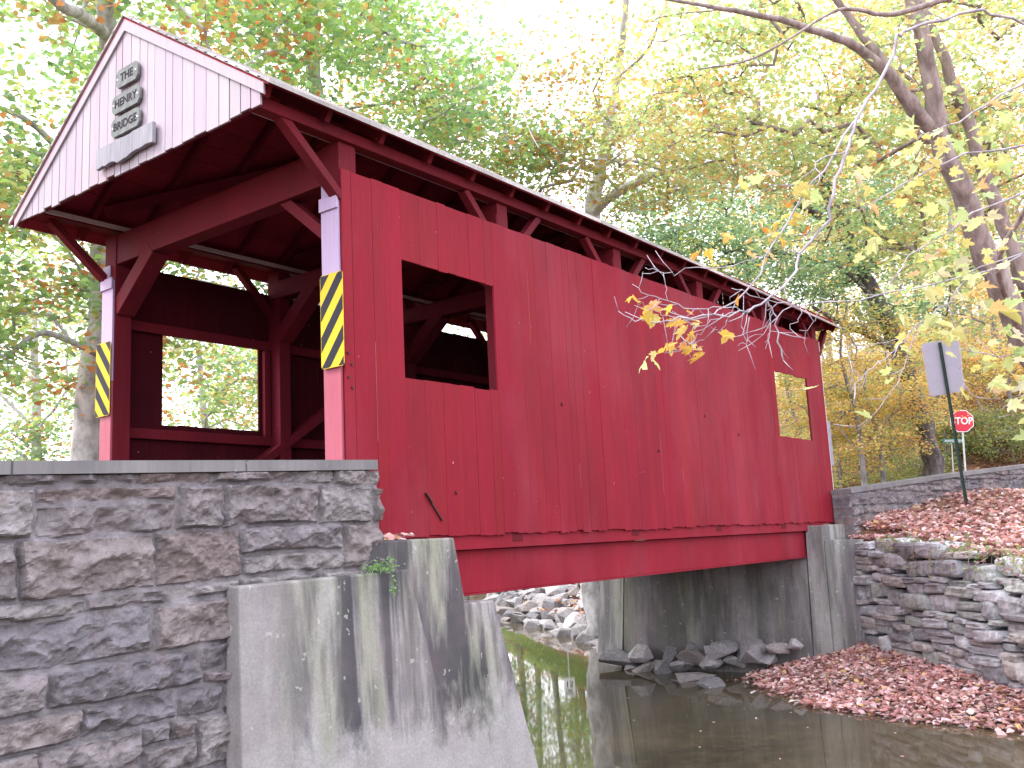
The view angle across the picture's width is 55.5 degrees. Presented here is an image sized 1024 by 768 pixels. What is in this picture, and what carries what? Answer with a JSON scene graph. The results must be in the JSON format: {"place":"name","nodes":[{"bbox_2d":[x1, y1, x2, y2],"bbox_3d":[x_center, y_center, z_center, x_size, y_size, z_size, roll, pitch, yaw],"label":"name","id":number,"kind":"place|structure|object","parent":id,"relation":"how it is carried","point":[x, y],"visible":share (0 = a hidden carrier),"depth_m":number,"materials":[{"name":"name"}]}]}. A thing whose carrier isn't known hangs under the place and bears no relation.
{"place":"outdoors","nodes":[
{"label":"outdoors","id":0,"kind":"place"},
{"bbox_2d":[0,0,1023,460],"label":"sky","id":1,"kind":"structure","parent":0,"point":[514,11],"materials":[{"name":"white"}]},
{"bbox_2d":[675,672,714,682],"bbox_3d":[3.393,5.529,18.459,0.863,0.142,1.012,0,-11,-14],"label":"stone slab","id":2,"kind":"object","parent":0,"point":[687,677],"depth_m":18.12,"materials":[{"name":"stone"}]},
{"bbox_2d":[464,596,1023,767],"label":"water","id":3,"kind":"structure","parent":0,"point":[578,694],"depth_m":13.56,"materials":[{"name":"liquid"}]},
{"bbox_2d":[571,623,587,637],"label":"rock","id":4,"kind":"object","parent":3,"relation":"in","point":[577,629],"visible":0.63,"depth_m":27.08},
{"bbox_2d":[598,648,637,665],"bbox_3d":[2.209,5.714,20.271,0.945,0.413,0.474,-11,-12,41],"label":"rock","id":5,"kind":"object","parent":3,"relation":"on","point":[616,656],"visible":0.73,"depth_m":20.14,"materials":[{"name":"stone"}]},
{"bbox_2d":[628,644,653,662],"bbox_3d":[2.629,5.521,19.928,0.547,0.385,0.679,3,-19,9],"label":"rock","id":6,"kind":"object","parent":5,"relation":"on","point":[639,653],"visible":1,"depth_m":19.71,"materials":[{"name":"stone"}]},
{"bbox_2d":[632,661,651,672],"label":"rock","id":7,"kind":"object","parent":3,"relation":"in","point":[645,667],"visible":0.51,"depth_m":19.60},
{"bbox_2d":[654,659,671,673],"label":"rock","id":8,"kind":"object","parent":3,"relation":"in","point":[661,666],"visible":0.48,"depth_m":19.19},
{"bbox_2d":[668,660,693,671],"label":"rock","id":9,"kind":"object","parent":3,"relation":"in","point":[677,666],"visible":0.59,"depth_m":19.27,"materials":[{"name":"stone"}]},
{"bbox_2d":[662,646,678,663],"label":"rock","id":10,"kind":"object","parent":9,"relation":"on","point":[670,654],"visible":0.77,"depth_m":19.44,"materials":[{"name":"stone"}]},
{"bbox_2d":[676,649,705,665],"bbox_3d":[3.595,5.393,19.225,0.647,0.387,0.594,2,-19,-15],"label":"rock","id":11,"kind":"object","parent":9,"relation":"on","point":[695,658],"visible":0.69,"depth_m":19.12,"materials":[{"name":"stone"}]},
{"bbox_2d":[685,642,698,650],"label":"rock","id":12,"kind":"object","parent":11,"relation":"on","point":[691,645],"visible":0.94,"depth_m":19.16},
{"bbox_2d":[696,676,724,687],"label":"rock","id":13,"kind":"structure","parent":3,"relation":"in","point":[709,682],"depth_m":17.22,"materials":[{"name":"stone"}]},
{"bbox_2d":[470,316,1023,732],"bbox_3d":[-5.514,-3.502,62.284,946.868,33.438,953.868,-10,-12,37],"label":"ground","id":14,"kind":"structure","parent":0,"point":[969,465],"depth_m":37.78,"materials":[{"name":"plant"}]},
{"bbox_2d":[0,274,77,457],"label":"creekside tree","id":15,"kind":"object","parent":14,"relation":"on","point":[21,390],"visible":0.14,"depth_m":38.28,"materials":[{"name":"green plant"}]},
{"bbox_2d":[0,232,174,460],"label":"creekside tree","id":16,"kind":"object","parent":14,"relation":"on","point":[35,436],"visible":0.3,"depth_m":31.95,"materials":[{"name":"green plant"}]},
{"bbox_2d":[11,336,175,460],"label":"creekside tree","id":17,"kind":"object","parent":14,"relation":"on","point":[59,370],"visible":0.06,"depth_m":57.89,"materials":[{"name":"green plant"}]},
{"bbox_2d":[42,311,254,446],"bbox_3d":[-13.867,1.754,38.175,8.225,14.214,8.708,-10,-12,37],"label":"creekside tree","id":18,"kind":"object","parent":14,"relation":"on","point":[166,412],"visible":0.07,"depth_m":39.06,"materials":[{"name":"green plant"}]},
{"bbox_2d":[0,460,384,767],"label":"stone parapet wall","id":19,"kind":"structure","parent":14,"relation":"on","point":[118,578],"depth_m":6.99,"materials":[{"name":"stone"}]},
{"bbox_2d":[163,275,257,430],"bbox_3d":[-10.499,2.595,33.926,8.134,13.215,9.270,1,-10,-23],"label":"creekside tree","id":20,"kind":"object","parent":14,"relation":"on","point":[204,412],"visible":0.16,"depth_m":33.15,"materials":[{"name":"green plant"}]},
{"bbox_2d":[163,351,257,430],"bbox_3d":[-10.292,3.057,40.019,8.790,14.216,8.352,-10,-12,37],"label":"creekside tree","id":21,"kind":"object","parent":14,"relation":"on","point":[223,427],"visible":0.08,"depth_m":39.02,"materials":[{"name":"green plant"}]},
{"bbox_2d":[0,0,454,460],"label":"sycamore tree","id":22,"kind":"object","parent":14,"relation":"on","point":[19,168],"visible":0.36,"depth_m":19.89,"materials":[{"name":"green plant"}]},
{"bbox_2d":[79,0,629,411],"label":"sycamore tree","id":23,"kind":"object","parent":14,"relation":"on","point":[461,109],"visible":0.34,"depth_m":23.45,"materials":[{"name":"green plant"}]},
{"bbox_2d":[226,538,537,767],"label":"bridge abutment","id":24,"kind":"object","parent":14,"relation":"on","point":[363,670],"visible":0.69,"depth_m":8.48,"materials":[{"name":"concrete"}]},
{"bbox_2d":[362,556,404,597],"bbox_3d":[-1.163,1.730,8.709,0.216,0.379,0.494,-10,-12,37],"label":"weed","id":25,"kind":"object","parent":24,"relation":"on","point":[377,565],"visible":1,"depth_m":8.72,"materials":[{"name":"green plant"}]},
{"bbox_2d":[384,532,413,539],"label":"fallen leaves","id":26,"kind":"object","parent":24,"relation":"on","point":[390,536],"visible":0.59,"depth_m":9.38,"materials":[{"name":"pink plant"}]},
{"bbox_2d":[444,325,485,336],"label":"creekside tree","id":27,"kind":"object","parent":14,"relation":"on","point":[457,329],"visible":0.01,"depth_m":53.89,"materials":[{"name":"white plant"}]},
{"bbox_2d":[496,606,513,615],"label":"rock","id":28,"kind":"object","parent":14,"relation":"on","point":[501,610],"visible":0.35,"depth_m":35.61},
{"bbox_2d":[510,614,524,622],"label":"rock","id":29,"kind":"object","parent":14,"relation":"on","point":[516,618],"visible":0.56,"depth_m":32.90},
{"bbox_2d":[518,600,537,613],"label":"rock","id":30,"kind":"object","parent":14,"relation":"on","point":[523,608],"visible":0.66,"depth_m":34.13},
{"bbox_2d":[524,611,539,619],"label":"rock","id":31,"kind":"object","parent":14,"relation":"on","point":[531,615],"visible":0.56,"depth_m":32.55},
{"bbox_2d":[524,620,541,627],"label":"rock","id":32,"kind":"object","parent":14,"relation":"on","point":[530,624],"visible":0.23,"depth_m":30.91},
{"bbox_2d":[532,593,552,601],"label":"rock","id":33,"kind":"object","parent":14,"relation":"on","point":[536,596],"visible":0.25,"depth_m":34.81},
{"bbox_2d":[537,619,555,627],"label":"rock","id":34,"kind":"object","parent":14,"relation":"on","point":[546,621],"visible":0.45,"depth_m":30.48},
{"bbox_2d":[540,598,559,619],"bbox_3d":[1.271,7.601,32.576,0.566,0.836,0.829,6,-13,-43],"label":"rock","id":35,"kind":"object","parent":14,"relation":"on","point":[551,604],"visible":0.38,"depth_m":32.35,"materials":[{"name":"stone"}]},
{"bbox_2d":[547,607,559,619],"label":"rock","id":36,"kind":"object","parent":14,"relation":"on","point":[551,614],"visible":0.3,"depth_m":31.42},
{"bbox_2d":[544,592,567,607],"bbox_3d":[1.494,7.426,32.958,0.859,0.648,0.758,-6,-8,-5],"label":"rock","id":37,"kind":"object","parent":14,"relation":"on","point":[561,596],"visible":0.39,"depth_m":32.75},
{"bbox_2d":[525,593,587,623],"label":"fallen leaves","id":38,"kind":"object","parent":14,"relation":"on","point":[575,604],"visible":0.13,"depth_m":30.67,"materials":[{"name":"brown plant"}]},
{"bbox_2d":[545,584,571,594],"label":"rock","id":39,"kind":"object","parent":14,"relation":"on","point":[549,590],"visible":0.24,"depth_m":34.67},
{"bbox_2d":[549,628,570,636],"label":"rock","id":40,"kind":"object","parent":14,"relation":"on","point":[560,632],"visible":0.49,"depth_m":27.59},
{"bbox_2d":[552,585,568,594],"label":"rock","id":41,"kind":"object","parent":14,"relation":"on","point":[560,589],"visible":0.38,"depth_m":34.06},
{"bbox_2d":[557,608,577,622],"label":"rock","id":42,"kind":"object","parent":14,"relation":"on","point":[563,614],"visible":0.29,"depth_m":29.75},
{"bbox_2d":[562,618,577,627],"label":"rock","id":43,"kind":"object","parent":14,"relation":"on","point":[570,623],"visible":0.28,"depth_m":28.51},
{"bbox_2d":[567,586,579,598],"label":"rock","id":44,"kind":"object","parent":14,"relation":"on","point":[575,590],"visible":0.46,"depth_m":32.99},
{"bbox_2d":[564,612,584,620],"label":"rock","id":45,"kind":"object","parent":14,"relation":"on","point":[581,617],"visible":0.31,"depth_m":28.98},
{"bbox_2d":[574,596,583,611],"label":"rock","id":46,"kind":"object","parent":14,"relation":"on","point":[579,602],"visible":0.18,"depth_m":30.70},
{"bbox_2d":[575,633,597,642],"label":"rock","id":47,"kind":"object","parent":14,"relation":"on","point":[583,638],"visible":0.42,"depth_m":25.66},
{"bbox_2d":[411,0,787,634],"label":"sycamore tree","id":48,"kind":"object","parent":14,"relation":"on","point":[596,204],"visible":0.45,"depth_m":24.40,"materials":[{"name":"green plant"}]},
{"bbox_2d":[645,177,766,289],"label":"woodland tree","id":49,"kind":"object","parent":14,"relation":"on","point":[728,260],"visible":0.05,"depth_m":57.74,"materials":[{"name":"green plant"}]},
{"bbox_2d":[699,655,723,669],"bbox_3d":[3.875,5.408,18.973,0.436,0.307,0.541,-5,-21,-1],"label":"rock","id":50,"kind":"object","parent":14,"relation":"on","point":[706,663],"visible":0.88,"depth_m":18.78,"materials":[{"name":"stone"}]},
{"bbox_2d":[703,646,717,654],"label":"rock","id":51,"kind":"object","parent":50,"relation":"on","point":[707,648],"visible":0.36,"depth_m":18.84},
{"bbox_2d":[598,524,864,672],"bbox_3d":[4.232,4.580,19.925,6.069,3.130,1.440,-10,-12,37],"label":"bridge abutment","id":52,"kind":"object","parent":14,"relation":"on","point":[810,605],"visible":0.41,"depth_m":18.95,"materials":[{"name":"concrete"}]},
{"bbox_2d":[9,15,841,595],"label":"covered bridge","id":53,"kind":"structure","parent":52,"relation":"on","point":[545,433],"depth_m":12.50,"materials":[{"name":"red paint"}]},
{"bbox_2d":[95,341,110,417],"bbox_3d":[-5.088,-0.058,12.110,0.330,0.930,0.006,-10,-12,37],"label":"hazard marker","id":54,"kind":"object","parent":53,"relation":"attached to","point":[102,386],"visible":1,"depth_m":12.10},
{"bbox_2d":[96,121,155,170],"bbox_3d":[-4.098,-2.498,10.320,1.080,0.272,0.045,-10,-12,37],"label":"rustic sign board","id":55,"kind":"object","parent":53,"relation":"attached to","point":[122,149],"visible":1,"depth_m":10.27,"materials":[{"name":"grey wood"}]},
{"bbox_2d":[111,107,141,138],"bbox_3d":[-4.114,-2.781,10.381,0.540,0.210,0.035,-10,-12,37],"label":"name plaque","id":56,"kind":"object","parent":53,"relation":"attached to","point":[125,123],"visible":1,"depth_m":10.35,"materials":[{"name":"wood"}]},
{"bbox_2d":[112,84,141,115],"bbox_3d":[-4.123,-3.038,10.419,0.530,0.210,0.035,-10,-12,37],"label":"name plaque","id":57,"kind":"object","parent":53,"relation":"attached to","point":[127,99],"visible":1,"depth_m":10.39,"materials":[{"name":"wood"}]},
{"bbox_2d":[116,61,139,89],"bbox_3d":[-4.125,-3.316,10.456,0.420,0.210,0.035,-10,-12,37],"label":"name plaque","id":58,"kind":"object","parent":53,"relation":"attached to","point":[127,75],"visible":1,"depth_m":10.43,"materials":[{"name":"wood"}]},
{"bbox_2d":[320,271,344,368],"bbox_3d":[-1.773,-0.630,9.595,0.330,0.950,0.006,-10,-12,37],"label":"hazard marker","id":59,"kind":"object","parent":53,"relation":"attached to","point":[332,320],"visible":1,"depth_m":9.59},
{"bbox_2d":[827,421,833,464],"bbox_3d":[6.407,1.221,19.951,0.295,0.910,0.004,-10,-12,37],"label":"hazard marker","id":60,"kind":"object","parent":53,"relation":"attached to","point":[830,443],"visible":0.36,"depth_m":19.88,"materials":[{"name":"metal"}]},
{"bbox_2d":[723,655,749,667],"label":"rock","id":61,"kind":"object","parent":14,"relation":"on","point":[731,660],"visible":0.86,"depth_m":18.55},
{"bbox_2d":[708,640,739,660],"bbox_3d":[4.174,5.192,18.866,0.562,0.439,0.559,-2,3,40],"label":"rock","id":62,"kind":"object","parent":61,"relation":"on","point":[727,648],"visible":0.78,"depth_m":18.73,"materials":[{"name":"stone"}]},
{"bbox_2d":[686,205,797,291],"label":"woodland tree","id":63,"kind":"object","parent":14,"relation":"on","point":[739,253],"visible":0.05,"depth_m":63.58,"materials":[{"name":"green plant"}]},
{"bbox_2d":[710,152,822,420],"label":"woodland tree","id":64,"kind":"object","parent":14,"relation":"on","point":[781,296],"visible":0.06,"depth_m":59.73,"materials":[{"name":"green plant"}]},
{"bbox_2d":[760,652,777,664],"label":"rock","id":65,"kind":"object","parent":14,"relation":"on","point":[767,658],"visible":0.8,"depth_m":18.17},
{"bbox_2d":[737,638,765,663],"bbox_3d":[4.571,5.069,18.464,0.538,0.439,0.609,1,-8,1],"label":"rock","id":66,"kind":"object","parent":65,"relation":"on","point":[751,650],"visible":0.88,"depth_m":18.34,"materials":[{"name":"stone"}]},
{"bbox_2d":[765,642,789,653],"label":"rock","id":67,"kind":"object","parent":65,"relation":"on","point":[778,648],"visible":0.98,"depth_m":18.10,"materials":[{"name":"stone"}]},
{"bbox_2d":[787,638,803,649],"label":"rock","id":68,"kind":"object","parent":67,"relation":"on","point":[795,644],"visible":1,"depth_m":17.91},
{"bbox_2d":[578,93,993,476],"bbox_3d":[9.773,-3.117,34.356,11.873,14.498,15.680,-20,-20,62],"label":"oak tree","id":69,"kind":"object","parent":14,"relation":"on","point":[934,463],"visible":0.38,"depth_m":33.70,"materials":[{"name":"green plant"}]},
{"bbox_2d":[552,0,1023,367],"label":"maple tree","id":70,"kind":"object","parent":14,"relation":"on","point":[930,108],"visible":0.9,"depth_m":20.20,"materials":[{"name":"yellow plant"}]},
{"bbox_2d":[614,8,1023,440],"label":"maple tree","id":71,"kind":"object","parent":14,"relation":"on","point":[997,384],"visible":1,"depth_m":7.33,"materials":[{"name":"yellow plant"}]},
{"bbox_2d":[755,187,894,424],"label":"woodland tree","id":72,"kind":"object","parent":14,"relation":"on","point":[826,346],"visible":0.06,"depth_m":52.79,"materials":[{"name":"green plant"}]},
{"bbox_2d":[790,147,864,376],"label":"woodland tree","id":73,"kind":"object","parent":14,"relation":"on","point":[842,300],"visible":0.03,"depth_m":71.17,"materials":[{"name":"green plant"}]},
{"bbox_2d":[774,320,886,488],"bbox_3d":[11.140,1.583,38.244,7.383,9.004,8.101,-10,-12,37],"label":"understory tree","id":74,"kind":"object","parent":14,"relation":"on","point":[800,431],"visible":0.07,"depth_m":38.30,"materials":[{"name":"yellow plant"}]},
{"bbox_2d":[772,274,909,488],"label":"understory tree","id":75,"kind":"object","parent":14,"relation":"on","point":[838,464],"visible":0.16,"depth_m":44.46,"materials":[{"name":"yellow plant"}]},
{"bbox_2d":[814,132,908,382],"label":"woodland tree","id":76,"kind":"object","parent":14,"relation":"on","point":[867,268],"visible":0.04,"depth_m":61.64,"materials":[{"name":"green plant"}]},
{"bbox_2d":[774,300,959,485],"bbox_3d":[11.875,0.575,33.457,6.624,6.836,6.767,-10,-12,37],"label":"understory tree","id":77,"kind":"object","parent":14,"relation":"on","point":[842,362],"visible":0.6,"depth_m":32.88,"materials":[{"name":"yellow plant"}]},
{"bbox_2d":[832,442,912,486],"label":"bush","id":78,"kind":"object","parent":14,"relation":"on","point":[848,469],"visible":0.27,"depth_m":43.43,"materials":[{"name":"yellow plant"}]},
{"bbox_2d":[785,220,963,462],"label":"understory tree","id":79,"kind":"object","parent":14,"relation":"on","point":[844,344],"visible":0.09,"depth_m":47.47,"materials":[{"name":"yellow plant"}]},
{"bbox_2d":[726,641,1023,736],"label":"fallen leaves","id":80,"kind":"object","parent":14,"relation":"on","point":[857,693],"visible":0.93,"depth_m":14.88,"materials":[{"name":"brown plant"}]},
{"bbox_2d":[780,358,982,482],"bbox_3d":[12.854,1.533,34.844,6.343,5.054,5.767,-2,-9,-7],"label":"understory tree","id":81,"kind":"object","parent":14,"relation":"on","point":[873,420],"visible":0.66,"depth_m":34.17,"materials":[{"name":"yellow plant"}]},
{"bbox_2d":[848,464,920,485],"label":"bush","id":82,"kind":"object","parent":14,"relation":"on","point":[876,477],"visible":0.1,"depth_m":40.81,"materials":[{"name":"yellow plant"}]},
{"bbox_2d":[820,116,982,428],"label":"woodland tree","id":83,"kind":"object","parent":14,"relation":"on","point":[943,239],"visible":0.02,"depth_m":51.48,"materials":[{"name":"green plant"}]},
{"bbox_2d":[867,414,940,461],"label":"bush","id":84,"kind":"object","parent":14,"relation":"on","point":[911,425],"visible":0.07,"depth_m":45.15,"materials":[{"name":"yellow plant"}]},
{"bbox_2d":[870,184,963,338],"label":"woodland tree","id":85,"kind":"object","parent":14,"relation":"on","point":[924,261],"visible":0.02,"depth_m":65.73,"materials":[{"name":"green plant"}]},
{"bbox_2d":[867,445,973,482],"bbox_3d":[15.686,3.297,37.761,4.116,2.302,4.024,-10,-12,37],"label":"bush","id":86,"kind":"object","parent":14,"relation":"on","point":[910,463],"visible":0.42,"depth_m":37.88,"materials":[{"name":"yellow plant"}]},
{"bbox_2d":[831,464,1023,539],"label":"stone parapet wall","id":87,"kind":"structure","parent":14,"relation":"on","point":[855,507],"depth_m":20.63,"materials":[{"name":"stone"}]},
{"bbox_2d":[832,333,1023,488],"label":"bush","id":88,"kind":"object","parent":14,"relation":"on","point":[977,459],"visible":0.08,"depth_m":44.92,"materials":[{"name":"plant"}]},
{"bbox_2d":[855,325,1017,461],"bbox_3d":[17.492,0.347,40.391,7.123,5.909,7.405,-10,-12,37],"label":"understory tree","id":89,"kind":"object","parent":14,"relation":"on","point":[965,380],"visible":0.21,"depth_m":39.96,"materials":[{"name":"yellow plant"}]},
{"bbox_2d":[849,487,1023,555],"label":"fallen leaves","id":90,"kind":"object","parent":14,"relation":"on","point":[1016,532],"visible":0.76,"depth_m":18.77,"materials":[{"name":"brown plant"}]},
{"bbox_2d":[853,538,1023,691],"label":"dry stone wall","id":91,"kind":"structure","parent":14,"relation":"on","point":[951,617],"depth_m":15.44,"materials":[{"name":"stone"}]},
{"bbox_2d":[876,531,1023,583],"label":"ground cover","id":92,"kind":"object","parent":91,"relation":"on","point":[977,556],"visible":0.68,"depth_m":14.98,"materials":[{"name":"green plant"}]},
{"bbox_2d":[858,101,1023,408],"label":"woodland tree","id":93,"kind":"object","parent":14,"relation":"on","point":[950,226],"visible":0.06,"depth_m":49.16,"materials":[{"name":"yellow plant"}]},
{"bbox_2d":[899,409,986,465],"bbox_3d":[17.856,2.246,40.047,3.452,2.355,3.473,-10,-12,37],"label":"bush","id":94,"kind":"object","parent":14,"relation":"on","point":[940,443],"visible":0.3,"depth_m":39.49,"materials":[{"name":"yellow plant"}]},
{"bbox_2d":[921,338,967,502],"bbox_3d":[9.397,0.835,20.725,0.699,3.504,1.175,-10,-12,37],"label":"road sign","id":95,"kind":"object","parent":14,"relation":"on","point":[943,373],"visible":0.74,"depth_m":20.70,"materials":[{"name":"grey metal"}]},
{"bbox_2d":[883,102,1009,346],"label":"woodland tree","id":96,"kind":"object","parent":14,"relation":"on","point":[964,280],"visible":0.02,"depth_m":59.61,"materials":[{"name":"yellow plant"}]},
{"bbox_2d":[890,245,1023,423],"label":"understory tree","id":97,"kind":"object","parent":14,"relation":"on","point":[977,373],"visible":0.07,"depth_m":42.44,"materials":[{"name":"yellow plant"}]},
{"bbox_2d":[910,285,1023,418],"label":"understory tree","id":98,"kind":"object","parent":14,"relation":"on","point":[1020,367],"visible":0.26,"depth_m":40.60,"materials":[{"name":"yellow plant"}]},
{"bbox_2d":[913,97,1023,349],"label":"woodland tree","id":99,"kind":"object","parent":14,"relation":"on","point":[1017,160],"visible":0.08,"depth_m":53.03,"materials":[{"name":"yellow plant"}]},
{"bbox_2d":[930,152,1019,344],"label":"woodland tree","id":100,"kind":"object","parent":14,"relation":"on","point":[977,298],"visible":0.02,"depth_m":76.39,"materials":[{"name":"yellow plant"}]},
{"bbox_2d":[933,399,1022,455],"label":"bush","id":101,"kind":"object","parent":14,"relation":"on","point":[977,424],"visible":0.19,"depth_m":39.64,"materials":[{"name":"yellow plant"}]},
{"bbox_2d":[934,77,1023,290],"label":"woodland tree","id":102,"kind":"object","parent":14,"relation":"on","point":[1015,213],"visible":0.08,"depth_m":51.50,"materials":[{"name":"yellow plant"}]},
{"bbox_2d":[936,350,1022,403],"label":"bush","id":103,"kind":"object","parent":14,"relation":"on","point":[1014,382],"visible":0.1,"depth_m":45.72,"materials":[{"name":"yellow plant"}]},
{"bbox_2d":[945,408,1023,462],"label":"bush","id":104,"kind":"object","parent":14,"relation":"on","point":[981,438],"visible":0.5,"depth_m":38.40,"materials":[{"name":"plant"}]},
{"bbox_2d":[962,401,1023,464],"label":"bush","id":105,"kind":"object","parent":14,"relation":"on","point":[1007,439],"visible":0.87,"depth_m":37.78,"materials":[{"name":"green plant"}]},
{"bbox_2d":[974,391,1023,441],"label":"bush","id":106,"kind":"object","parent":14,"relation":"on","point":[1000,411],"visible":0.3,"depth_m":39.15,"materials":[{"name":"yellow plant"}]},
{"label":"road","id":107,"kind":"structure","parent":0,"visible":0},
{"bbox_2d":[942,439,964,471],"bbox_3d":[15.533,2.670,34.101,0.728,1.547,0.052,-5,-9,10],"label":"street name sign","id":108,"kind":"object","parent":107,"relation":"on","point":[951,441],"visible":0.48,"depth_m":34.18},
{"bbox_2d":[950,410,973,470],"bbox_3d":[15.658,2.151,33.678,0.779,2.524,0.053,-5,-9,10],"label":"stop sign","id":109,"kind":"object","parent":107,"relation":"on","point":[965,424],"visible":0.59,"depth_m":33.77,"materials":[{"name":"metal"}]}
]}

